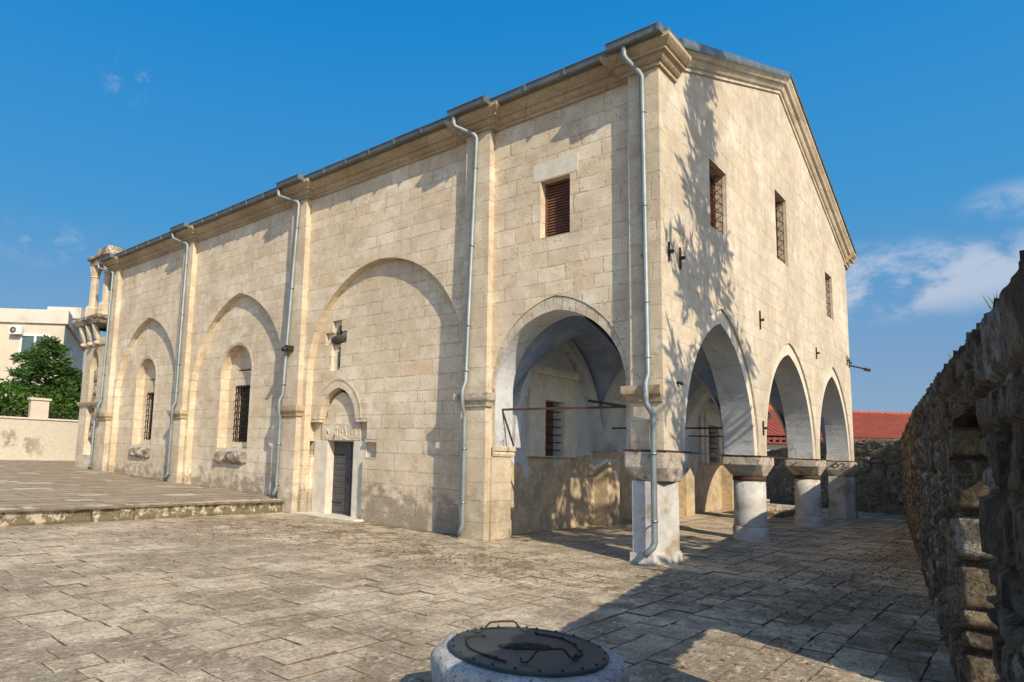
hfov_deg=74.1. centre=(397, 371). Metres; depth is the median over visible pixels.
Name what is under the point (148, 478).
terrace bed
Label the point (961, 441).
rubble wall
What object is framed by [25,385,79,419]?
shrub
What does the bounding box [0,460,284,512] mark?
terrace
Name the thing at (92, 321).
stone belfry
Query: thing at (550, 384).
porch window
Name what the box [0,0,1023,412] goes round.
sky
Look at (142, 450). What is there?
arched window
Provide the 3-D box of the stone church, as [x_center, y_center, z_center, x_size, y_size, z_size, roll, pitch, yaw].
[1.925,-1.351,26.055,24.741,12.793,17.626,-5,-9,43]
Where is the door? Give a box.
[332,441,353,515]
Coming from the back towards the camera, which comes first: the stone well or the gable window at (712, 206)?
the gable window at (712, 206)
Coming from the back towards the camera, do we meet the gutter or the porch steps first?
the gutter
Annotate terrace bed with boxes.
[113,472,209,487]
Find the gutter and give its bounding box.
[767,435,900,438]
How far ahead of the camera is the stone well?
4.21 m
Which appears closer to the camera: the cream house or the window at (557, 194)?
the window at (557, 194)
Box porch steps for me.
[766,499,794,517]
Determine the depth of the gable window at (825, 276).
22.36 m
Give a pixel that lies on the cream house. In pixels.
(21, 330)
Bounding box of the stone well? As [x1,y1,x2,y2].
[430,620,628,681]
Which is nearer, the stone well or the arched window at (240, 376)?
the stone well
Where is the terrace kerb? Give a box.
[0,498,282,526]
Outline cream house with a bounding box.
[0,306,84,397]
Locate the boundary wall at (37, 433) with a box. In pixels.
[0,397,78,460]
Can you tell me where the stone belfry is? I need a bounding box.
[72,245,125,468]
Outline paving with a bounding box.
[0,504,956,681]
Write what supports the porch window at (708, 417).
in the stone church
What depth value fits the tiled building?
41.55 m
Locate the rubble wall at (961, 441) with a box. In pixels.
[899,250,1023,681]
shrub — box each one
[0,378,32,416]
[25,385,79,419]
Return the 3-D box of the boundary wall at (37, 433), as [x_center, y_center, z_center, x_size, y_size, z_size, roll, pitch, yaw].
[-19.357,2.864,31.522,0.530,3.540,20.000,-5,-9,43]
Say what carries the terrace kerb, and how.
on the ground at (443, 534)
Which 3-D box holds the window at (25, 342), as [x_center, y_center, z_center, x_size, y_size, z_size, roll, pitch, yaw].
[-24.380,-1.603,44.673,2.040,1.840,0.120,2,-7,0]
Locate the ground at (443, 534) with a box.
[20,502,943,681]
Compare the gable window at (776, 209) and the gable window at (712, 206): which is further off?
the gable window at (776, 209)
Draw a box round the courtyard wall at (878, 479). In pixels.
[766,439,903,514]
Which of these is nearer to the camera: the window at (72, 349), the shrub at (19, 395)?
the shrub at (19, 395)
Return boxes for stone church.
[87,21,870,564]
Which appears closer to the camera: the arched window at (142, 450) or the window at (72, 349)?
the arched window at (142, 450)
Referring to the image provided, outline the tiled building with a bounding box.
[767,405,910,450]
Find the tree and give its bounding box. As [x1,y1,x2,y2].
[0,334,82,419]
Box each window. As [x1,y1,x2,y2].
[18,334,50,360]
[70,347,74,367]
[128,355,156,458]
[214,341,252,464]
[526,365,578,457]
[533,152,577,236]
[698,402,722,463]
[709,166,722,234]
[775,197,784,263]
[825,276,830,317]
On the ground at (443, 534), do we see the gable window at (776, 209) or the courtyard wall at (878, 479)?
the courtyard wall at (878, 479)
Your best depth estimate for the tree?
37.07 m
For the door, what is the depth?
18.26 m

